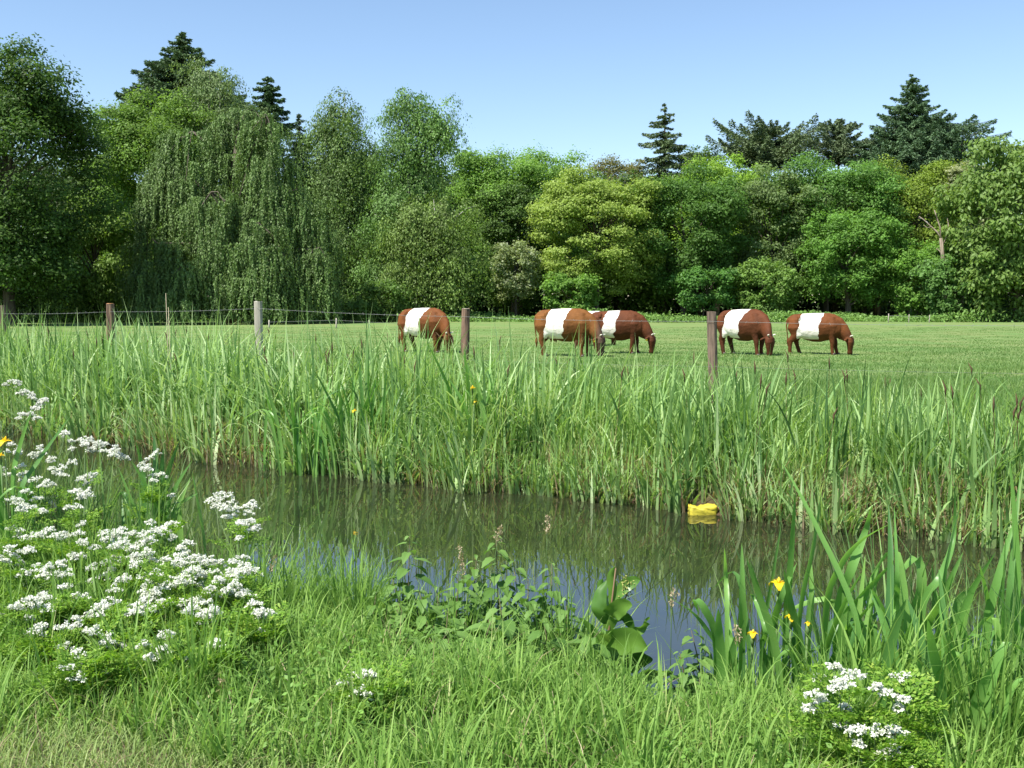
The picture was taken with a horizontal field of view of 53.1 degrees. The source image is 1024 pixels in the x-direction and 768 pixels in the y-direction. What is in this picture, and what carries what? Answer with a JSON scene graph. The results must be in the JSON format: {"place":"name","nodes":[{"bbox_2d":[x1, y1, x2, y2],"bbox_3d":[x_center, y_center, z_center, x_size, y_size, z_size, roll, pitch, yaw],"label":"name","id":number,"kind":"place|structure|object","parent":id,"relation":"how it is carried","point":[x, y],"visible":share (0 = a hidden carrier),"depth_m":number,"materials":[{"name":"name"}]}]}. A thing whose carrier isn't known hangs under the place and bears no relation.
{"place":"outdoors","nodes":[
{"label":"outdoors","id":0,"kind":"place"},
{"bbox_2d":[0,430,1023,707],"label":"water","id":1,"kind":"structure","parent":0,"point":[652,548],"depth_m":8.19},
{"bbox_2d":[0,305,1023,767],"bbox_3d":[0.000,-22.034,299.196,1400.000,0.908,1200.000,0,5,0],"label":"ground","id":2,"kind":"structure","parent":0,"point":[1006,333],"depth_m":28.31,"materials":[{"name":"green plant"}]},
{"bbox_2d":[0,518,62,583],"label":"cow parsley","id":3,"kind":"object","parent":2,"relation":"on","point":[16,532],"visible":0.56,"depth_m":5.73,"materials":[{"name":"green plant"}]},
{"bbox_2d":[0,476,67,560],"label":"cow parsley","id":4,"kind":"object","parent":2,"relation":"on","point":[25,507],"visible":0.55,"depth_m":6.24,"materials":[{"name":"green plant"}]},
{"bbox_2d":[0,411,68,548],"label":"yellow iris","id":5,"kind":"object","parent":2,"relation":"on","point":[3,516],"visible":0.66,"depth_m":6.68,"materials":[{"name":"green plant"}]},
{"bbox_2d":[0,620,91,672],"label":"cow parsley","id":6,"kind":"object","parent":2,"relation":"on","point":[26,642],"visible":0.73,"depth_m":4.43,"materials":[{"name":"green plant"}]},
{"bbox_2d":[0,544,92,608],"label":"cow parsley","id":7,"kind":"object","parent":2,"relation":"on","point":[46,580],"visible":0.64,"depth_m":5.23,"materials":[{"name":"green plant"}]},
{"bbox_2d":[0,583,98,661],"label":"cow parsley","id":8,"kind":"object","parent":2,"relation":"on","point":[14,614],"visible":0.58,"depth_m":4.70,"materials":[{"name":"white plant"}]},
{"bbox_2d":[0,32,140,324],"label":"broadleaf tree","id":9,"kind":"object","parent":2,"relation":"on","point":[30,111],"visible":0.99,"depth_m":62.81,"materials":[{"name":"green plant"}]},
{"bbox_2d":[32,520,109,579],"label":"cow parsley","id":10,"kind":"object","parent":2,"relation":"on","point":[74,553],"visible":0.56,"depth_m":5.55,"materials":[{"name":"green plant"}]},
{"bbox_2d":[40,471,106,548],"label":"cow parsley","id":11,"kind":"object","parent":2,"relation":"on","point":[71,508],"visible":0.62,"depth_m":6.41,"materials":[{"name":"green plant"}]},
{"bbox_2d":[22,645,144,714],"bbox_3d":[-1.756,1.195,4.175,0.452,0.259,0.404,-3,5,-32],"label":"cow parsley","id":12,"kind":"object","parent":2,"relation":"on","point":[65,671],"visible":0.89,"depth_m":4.10,"materials":[{"name":"green plant"}]},
{"bbox_2d":[41,435,130,550],"bbox_3d":[-2.907,0.925,7.154,0.539,1.062,0.868,0,5,0],"label":"cow parsley","id":13,"kind":"object","parent":2,"relation":"on","point":[85,442],"visible":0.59,"depth_m":7.04,"materials":[{"name":"green plant"}]},
{"bbox_2d":[33,192,153,321],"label":"broadleaf tree","id":14,"kind":"object","parent":2,"relation":"on","point":[99,294],"visible":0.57,"depth_m":76.20,"materials":[{"name":"green plant"}]},
{"bbox_2d":[46,575,146,643],"bbox_3d":[-1.966,1.103,4.805,0.465,0.315,0.571,-1,5,-16],"label":"cow parsley","id":15,"kind":"object","parent":2,"relation":"on","point":[84,610],"visible":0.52,"depth_m":4.71,"materials":[{"name":"white plant"}]},
{"bbox_2d":[37,605,159,685],"bbox_3d":[-1.810,1.140,4.474,0.487,0.318,0.370,0,5,0],"label":"cow parsley","id":16,"kind":"object","parent":2,"relation":"on","point":[118,641],"visible":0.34,"depth_m":4.45,"materials":[{"name":"green plant"}]},
{"bbox_2d":[85,526,160,583],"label":"cow parsley","id":17,"kind":"object","parent":2,"relation":"on","point":[131,547],"visible":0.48,"depth_m":5.54,"materials":[{"name":"white plant"}]},
{"bbox_2d":[85,546,166,606],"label":"cow parsley","id":18,"kind":"object","parent":2,"relation":"on","point":[133,564],"visible":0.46,"depth_m":5.29,"materials":[{"name":"green plant"}]},
{"bbox_2d":[99,588,183,639],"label":"cow parsley","id":19,"kind":"object","parent":2,"relation":"on","point":[154,607],"visible":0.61,"depth_m":4.72,"materials":[{"name":"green plant"}]},
{"bbox_2d":[93,628,197,691],"bbox_3d":[-1.476,1.172,4.237,0.411,0.287,0.455,0,5,0],"label":"cow parsley","id":20,"kind":"object","parent":2,"relation":"on","point":[150,655],"visible":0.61,"depth_m":4.20,"materials":[{"name":"green plant"}]},
{"bbox_2d":[122,448,175,552],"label":"cow parsley","id":21,"kind":"object","parent":2,"relation":"on","point":[145,467],"visible":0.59,"depth_m":6.77,"materials":[{"name":"green plant"}]},
{"bbox_2d":[72,82,229,312],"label":"broadleaf tree","id":22,"kind":"object","parent":2,"relation":"on","point":[132,132],"visible":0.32,"depth_m":86.07,"materials":[{"name":"green plant"}]},
{"bbox_2d":[113,436,206,559],"bbox_3d":[-2.431,0.908,7.086,0.533,1.120,0.627,-3,6,-34],"label":"yellow iris","id":23,"kind":"object","parent":2,"relation":"on","point":[142,475],"visible":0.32,"depth_m":6.99,"materials":[{"name":"green plant"}]},
{"bbox_2d":[127,518,194,570],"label":"cow parsley","id":24,"kind":"object","parent":2,"relation":"on","point":[164,529],"visible":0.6,"depth_m":5.78,"materials":[{"name":"white plant"}]},
{"bbox_2d":[127,561,222,636],"bbox_3d":[-1.641,1.050,4.975,0.488,0.382,0.441,3,5,34],"label":"cow parsley","id":25,"kind":"object","parent":2,"relation":"on","point":[165,582],"visible":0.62,"depth_m":4.97,"materials":[{"name":"white plant"}]},
{"bbox_2d":[62,31,295,209],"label":"spruce tree","id":26,"kind":"object","parent":2,"relation":"on","point":[156,78],"visible":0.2,"depth_m":98.06,"materials":[{"name":"green plant"}]},
{"bbox_2d":[137,539,226,606],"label":"cow parsley","id":27,"kind":"object","parent":2,"relation":"on","point":[204,564],"visible":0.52,"depth_m":5.28,"materials":[{"name":"white plant"}]},
{"bbox_2d":[0,685,398,767],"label":"worn grass","id":28,"kind":"structure","parent":2,"relation":"on","point":[96,744],"depth_m":3.65,"materials":[{"name":"green plant"}]},
{"bbox_2d":[145,627,261,695],"bbox_3d":[-1.277,1.183,4.331,0.518,0.242,0.424,0,5,0],"label":"cow parsley","id":29,"kind":"object","parent":2,"relation":"on","point":[224,654],"visible":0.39,"depth_m":4.29,"materials":[{"name":"green plant"}]},
{"bbox_2d":[172,596,257,656],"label":"cow parsley","id":30,"kind":"object","parent":2,"relation":"on","point":[196,618],"visible":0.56,"depth_m":4.58,"materials":[{"name":"green plant"}]},
{"bbox_2d":[165,55,281,305],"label":"birch tree","id":31,"kind":"object","parent":2,"relation":"on","point":[208,84],"visible":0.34,"depth_m":88.71,"materials":[{"name":"green plant"}]},
{"bbox_2d":[113,106,347,322],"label":"weeping willow","id":32,"kind":"object","parent":2,"relation":"on","point":[250,254],"visible":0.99,"depth_m":70.00,"materials":[{"name":"green plant"}]},
{"bbox_2d":[190,567,273,640],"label":"cow parsley","id":33,"kind":"object","parent":2,"relation":"on","point":[233,595],"visible":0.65,"depth_m":4.92,"materials":[{"name":"white plant"}]},
{"bbox_2d":[203,491,273,581],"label":"cow parsley","id":34,"kind":"object","parent":2,"relation":"on","point":[238,521],"visible":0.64,"depth_m":6.14,"materials":[{"name":"white plant"}]},
{"bbox_2d":[197,554,279,624],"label":"cow parsley","id":35,"kind":"object","parent":2,"relation":"on","point":[234,572],"visible":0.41,"depth_m":5.16,"materials":[{"name":"white plant"}]},
{"bbox_2d":[208,598,312,649],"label":"cow parsley","id":36,"kind":"object","parent":2,"relation":"on","point":[258,625],"visible":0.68,"depth_m":4.64,"materials":[{"name":"green plant"}]},
{"bbox_2d":[0,318,527,466],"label":"sedge","id":37,"kind":"object","parent":2,"relation":"on","point":[171,436],"visible":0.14,"depth_m":12.98,"materials":[{"name":"green plant"}]},
{"bbox_2d":[251,76,297,212],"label":"spruce tree","id":38,"kind":"object","parent":2,"relation":"on","point":[268,96],"visible":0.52,"depth_m":93.77,"materials":[{"name":"green plant"}]},
{"bbox_2d":[244,360,375,478],"bbox_3d":[-2.181,0.407,11.372,1.423,1.437,1.127,-3,5,-32],"label":"yellow iris","id":39,"kind":"object","parent":2,"relation":"on","point":[296,426],"visible":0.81,"depth_m":11.23,"materials":[{"name":"green plant"}]},
{"bbox_2d":[0,292,665,502],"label":"reeds","id":40,"kind":"object","parent":2,"relation":"on","point":[113,361],"visible":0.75,"depth_m":12.64,"materials":[{"name":"green plant"}]},
{"bbox_2d":[281,86,396,310],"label":"birch tree","id":41,"kind":"object","parent":2,"relation":"on","point":[339,164],"visible":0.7,"depth_m":85.39,"materials":[{"name":"green plant"}]},
{"bbox_2d":[311,343,404,456],"bbox_3d":[-1.690,0.262,11.314,1.009,1.412,0.640,0,5,0],"label":"yellow iris","id":42,"kind":"object","parent":2,"relation":"on","point":[362,412],"visible":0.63,"depth_m":11.40,"materials":[{"name":"green plant"}]},
{"bbox_2d":[316,645,439,719],"bbox_3d":[-0.567,1.197,4.042,0.456,0.249,0.467,-3,6,-34],"label":"cow parsley","id":43,"kind":"object","parent":2,"relation":"on","point":[371,667],"visible":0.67,"depth_m":4.02,"materials":[{"name":"green plant"}]},
{"bbox_2d":[347,278,415,321],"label":"elder bush","id":44,"kind":"object","parent":2,"relation":"on","point":[399,300],"visible":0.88,"depth_m":76.74,"materials":[{"name":"green plant"}]},
{"bbox_2d":[377,535,433,624],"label":"nettle","id":45,"kind":"object","parent":2,"relation":"on","point":[402,572],"visible":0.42,"depth_m":5.41,"materials":[{"name":"green plant"}]},
{"bbox_2d":[337,87,476,314],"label":"birch tree","id":46,"kind":"object","parent":2,"relation":"on","point":[434,130],"visible":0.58,"depth_m":81.73,"materials":[{"name":"green plant"}]},
{"bbox_2d":[397,308,452,352],"bbox_3d":[-2.600,-1.627,31.151,2.125,1.389,0.805,3,6,34],"label":"cow","id":47,"kind":"object","parent":2,"relation":"on","point":[443,324],"visible":0.85,"depth_m":30.82},
{"bbox_2d":[362,191,507,319],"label":"birch tree","id":48,"kind":"object","parent":2,"relation":"on","point":[437,254],"visible":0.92,"depth_m":78.38,"materials":[{"name":"green plant"}]},
{"bbox_2d":[427,340,496,448],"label":"yellow iris","id":49,"kind":"object","parent":2,"relation":"on","point":[461,398],"visible":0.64,"depth_m":10.88,"materials":[{"name":"green plant"}]},
{"bbox_2d":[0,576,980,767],"bbox_3d":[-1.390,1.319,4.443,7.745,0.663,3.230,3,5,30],"label":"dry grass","id":50,"kind":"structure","parent":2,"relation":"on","point":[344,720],"depth_m":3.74,"materials":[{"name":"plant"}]},
{"bbox_2d":[466,535,530,636],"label":"nettle","id":51,"kind":"object","parent":2,"relation":"on","point":[502,585],"visible":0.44,"depth_m":5.35,"materials":[{"name":"green plant"}]},
{"bbox_2d":[470,177,550,315],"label":"broadleaf tree","id":52,"kind":"object","parent":2,"relation":"on","point":[511,212],"visible":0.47,"depth_m":90.75,"materials":[{"name":"green plant"}]},
{"bbox_2d":[0,391,1023,545],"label":"dry stems","id":53,"kind":"object","parent":2,"relation":"on","point":[930,503],"visible":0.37,"depth_m":9.26,"materials":[{"name":"plant"}]},
{"bbox_2d":[0,502,1023,767],"bbox_3d":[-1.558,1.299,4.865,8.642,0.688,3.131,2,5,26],"label":"bank grass","id":54,"kind":"structure","parent":2,"relation":"on","point":[505,726],"depth_m":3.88,"materials":[{"name":"green plant"}]},
{"bbox_2d":[0,301,1023,405],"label":"wire fence","id":55,"kind":"object","parent":2,"relation":"on","point":[712,321],"visible":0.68,"depth_m":15.53,"materials":[{"name":"brown wood"}]},
{"bbox_2d":[0,337,1023,551],"bbox_3d":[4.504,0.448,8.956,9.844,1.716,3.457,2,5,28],"label":"reeds","id":56,"kind":"object","parent":2,"relation":"on","point":[865,405],"visible":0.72,"depth_m":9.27,"materials":[{"name":"green plant"}]},
{"bbox_2d":[4,430,1023,704],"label":"reeds","id":57,"kind":"object","parent":2,"relation":"on","point":[138,516],"visible":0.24,"depth_m":6.47,"materials":[{"name":"green plant"}]},
{"bbox_2d":[439,139,592,315],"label":"broadleaf tree","id":58,"kind":"object","parent":2,"relation":"on","point":[532,171],"visible":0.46,"depth_m":92.69,"materials":[{"name":"green plant"}]},
{"bbox_2d":[488,237,543,315],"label":"hawthorn tree","id":59,"kind":"object","parent":2,"relation":"on","point":[529,278],"visible":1,"depth_m":82.69,"materials":[{"name":"green plant"}]},
{"bbox_2d":[11,182,1023,315],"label":"wood","id":60,"kind":"object","parent":2,"relation":"on","point":[808,305],"visible":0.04,"depth_m":108.81,"materials":[{"name":"green plant"}]},
{"bbox_2d":[16,307,1023,322],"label":"undergrowth","id":61,"kind":"object","parent":2,"relation":"on","point":[776,316],"visible":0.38,"depth_m":77.74,"materials":[{"name":"green plant"}]},
{"bbox_2d":[26,324,1023,487],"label":"sedge spikes","id":62,"kind":"object","parent":2,"relation":"on","point":[945,389],"visible":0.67,"depth_m":10.34,"materials":[{"name":"green plant"}]},
{"bbox_2d":[487,621,612,672],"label":"nettle","id":63,"kind":"object","parent":2,"relation":"on","point":[531,637],"visible":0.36,"depth_m":4.63,"materials":[{"name":"green plant"}]},
{"bbox_2d":[534,308,605,356],"bbox_3d":[1.617,-1.429,28.566,2.146,1.363,0.813,2,5,22],"label":"cow","id":64,"kind":"object","parent":2,"relation":"on","point":[564,323],"visible":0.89,"depth_m":28.27},
{"bbox_2d":[539,270,605,310],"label":"hazel bush","id":65,"kind":"object","parent":2,"relation":"on","point":[588,285],"visible":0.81,"depth_m":80.65,"materials":[{"name":"green plant"}]},
{"bbox_2d":[521,163,669,310],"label":"maple tree","id":66,"kind":"object","parent":2,"relation":"on","point":[563,204],"visible":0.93,"depth_m":81.91,"materials":[{"name":"green plant"}]},
{"bbox_2d":[580,153,654,310],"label":"broadleaf tree","id":67,"kind":"object","parent":2,"relation":"on","point":[614,168],"visible":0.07,"depth_m":101.58,"materials":[{"name":"green plant"}]},
{"bbox_2d":[561,165,683,314],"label":"broadleaf tree","id":68,"kind":"object","parent":2,"relation":"on","point":[639,298],"visible":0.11,"depth_m":98.30,"materials":[{"name":"green plant"}]},
{"bbox_2d":[589,310,655,353],"bbox_3d":[3.213,-1.510,30.012,2.043,1.298,0.730,1,5,18],"label":"cow","id":69,"kind":"object","parent":2,"relation":"on","point":[614,325],"visible":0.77,"depth_m":29.72},
{"bbox_2d":[579,567,672,685],"bbox_3d":[0.532,1.204,4.806,0.442,0.674,0.247,0,5,5],"label":"dock plant","id":70,"kind":"object","parent":2,"relation":"on","point":[610,607],"visible":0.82,"depth_m":4.82,"materials":[{"name":"green plant"}]},
{"bbox_2d":[623,103,694,314],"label":"spruce tree","id":71,"kind":"object","parent":2,"relation":"on","point":[667,147],"visible":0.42,"depth_m":101.00,"materials":[{"name":"green plant"}]},
{"bbox_2d":[335,332,1023,536],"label":"sedge","id":72,"kind":"object","parent":2,"relation":"on","point":[629,421],"visible":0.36,"depth_m":10.21,"materials":[{"name":"green plant"}]},
{"bbox_2d":[618,159,755,317],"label":"oak tree","id":73,"kind":"object","parent":2,"relation":"on","point":[722,210],"visible":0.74,"depth_m":82.81,"materials":[{"name":"green plant"}]},
{"bbox_2d":[665,261,741,316],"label":"bush","id":74,"kind":"object","parent":2,"relation":"on","point":[690,300],"visible":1,"depth_m":81.59,"materials":[{"name":"green plant"}]},
{"bbox_2d":[661,151,778,315],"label":"broadleaf tree","id":75,"kind":"object","parent":2,"relation":"on","point":[747,176],"visible":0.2,"depth_m":93.31,"materials":[{"name":"green plant"}]},
{"bbox_2d":[667,544,774,692],"bbox_3d":[0.918,1.163,4.603,0.524,0.892,0.229,-3,5,-30],"label":"yellow iris","id":76,"kind":"object","parent":2,"relation":"on","point":[715,635],"visible":0.67,"depth_m":4.64,"materials":[{"name":"green plant"}]},
{"bbox_2d":[448,386,1023,550],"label":"sedge","id":77,"kind":"object","parent":2,"relation":"on","point":[807,475],"visible":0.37,"depth_m":9.63,"materials":[{"name":"green plant"}]},
{"bbox_2d":[717,309,775,355],"bbox_3d":[6.693,-1.469,29.214,0.825,1.341,2.098,-4,6,-40],"label":"cow","id":78,"kind":"object","parent":2,"relation":"on","point":[738,324],"visible":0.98,"depth_m":28.95},
{"bbox_2d":[713,490,820,696],"bbox_3d":[1.162,1.032,4.586,0.438,1.207,0.546,0,5,0],"label":"yellow iris","id":79,"kind":"object","parent":2,"relation":"on","point":[792,617],"visible":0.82,"depth_m":4.56,"materials":[{"name":"green plant"}]},
{"bbox_2d":[729,254,807,313],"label":"hazel bush","id":80,"kind":"object","parent":2,"relation":"on","point":[780,297],"visible":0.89,"depth_m":81.47,"materials":[{"name":"green plant"}]},
{"bbox_2d":[705,109,835,254],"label":"cedar tree","id":81,"kind":"object","parent":2,"relation":"on","point":[758,144],"visible":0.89,"depth_m":101.06,"materials":[{"name":"plant"}]},
{"bbox_2d":[731,160,832,305],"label":"broadleaf tree","id":82,"kind":"object","parent":2,"relation":"on","point":[764,191],"visible":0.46,"depth_m":85.16,"materials":[{"name":"green plant"}]},
{"bbox_2d":[786,313,853,354],"bbox_3d":[8.905,-1.444,29.634,1.929,1.226,0.643,2,5,24],"label":"cow","id":83,"kind":"object","parent":2,"relation":"on","point":[831,328],"visible":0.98,"depth_m":29.41},
{"bbox_2d":[770,506,886,690],"bbox_3d":[1.510,1.093,4.506,0.686,1.151,0.528,2,5,20],"label":"yellow iris","id":84,"kind":"object","parent":2,"relation":"on","point":[840,602],"visible":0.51,"depth_m":4.48,"materials":[{"name":"green plant"}]},
{"bbox_2d":[762,661,895,767],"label":"cow parsley","id":85,"kind":"object","parent":2,"relation":"on","point":[840,681],"visible":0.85,"depth_m":3.52,"materials":[{"name":"green plant"}]},
{"bbox_2d":[755,147,910,312],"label":"broadleaf tree","id":86,"kind":"object","parent":2,"relation":"on","point":[854,180],"visible":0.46,"depth_m":85.87,"materials":[{"name":"green plant"}]},
{"bbox_2d":[793,118,875,312],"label":"spruce tree","id":87,"kind":"object","parent":2,"relation":"on","point":[840,145],"visible":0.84,"depth_m":102.26,"materials":[{"name":"plant"}]},
{"bbox_2d":[788,203,914,313],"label":"broadleaf tree","id":88,"kind":"object","parent":2,"relation":"on","point":[861,279],"visible":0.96,"depth_m":81.58,"materials":[{"name":"green plant"}]},
{"bbox_2d":[795,704,965,767],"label":"cow parsley","id":89,"kind":"object","parent":2,"relation":"on","point":[883,740],"visible":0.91,"depth_m":3.35,"materials":[{"name":"green plant"}]},
{"bbox_2d":[783,464,1023,723],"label":"yellow iris","id":90,"kind":"object","parent":2,"relation":"on","point":[990,596],"visible":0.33,"depth_m":4.20,"materials":[{"name":"green plant"}]},
{"bbox_2d":[851,654,965,766],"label":"cow parsley","id":91,"kind":"object","parent":2,"relation":"on","point":[909,689],"visible":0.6,"depth_m":3.53,"materials":[{"name":"green plant"}]},
{"bbox_2d":[840,154,980,314],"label":"broadleaf tree","id":92,"kind":"object","parent":2,"relation":"on","point":[916,197],"visible":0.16,"depth_m":87.88,"materials":[{"name":"green plant"}]},
{"bbox_2d":[849,74,972,314],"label":"fir tree","id":93,"kind":"object","parent":2,"relation":"on","point":[921,121],"visible":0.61,"depth_m":96.78,"materials":[{"name":"green plant"}]},
{"bbox_2d":[878,237,964,316],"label":"hazel bush","id":94,"kind":"object","parent":2,"relation":"on","point":[912,258],"visible":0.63,"depth_m":80.47,"materials":[{"name":"green plant"}]},
{"bbox_2d":[848,491,1020,697],"bbox_3d":[1.921,1.068,4.348,0.954,1.240,0.685,-3,6,-35],"label":"yellow iris","id":95,"kind":"object","parent":2,"relation":"on","point":[926,591],"visible":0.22,"depth_m":4.37,"materials":[{"name":"green plant"}]},
{"bbox_2d":[869,112,1012,312],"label":"pine tree","id":96,"kind":"object","parent":2,"relation":"on","point":[961,134],"visible":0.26,"depth_m":96.49,"materials":[{"name":"green plant"}]},
{"bbox_2d":[870,589,1023,744],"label":"yellow iris","id":97,"kind":"object","parent":2,"relation":"on","point":[933,656],"visible":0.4,"depth_m":3.79,"materials":[{"name":"green plant"}]},
{"bbox_2d":[906,252,1009,319],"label":"hazel bush","id":98,"kind":"object","parent":2,"relation":"on","point":[937,274],"visible":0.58,"depth_m":77.98,"materials":[{"name":"green plant"}]},
{"bbox_2d":[927,133,1023,321],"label":"chestnut tree","id":99,"kind":"object","parent":2,"relation":"on","point":[993,189],"visible":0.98,"depth_m":75.31,"materials":[{"name":"green plant"}]},
{"bbox_2d":[0,0,1023,301],"label":"sky","id":100,"kind":"structure","parent":0,"point":[558,74],"materials":[{"name":"blue"}]},
{"bbox_2d":[9,326,1023,429],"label":"pasture grass","id":101,"kind":"structure","parent":0,"point":[983,365],"depth_m":25.60,"materials":[{"name":"green plant"}]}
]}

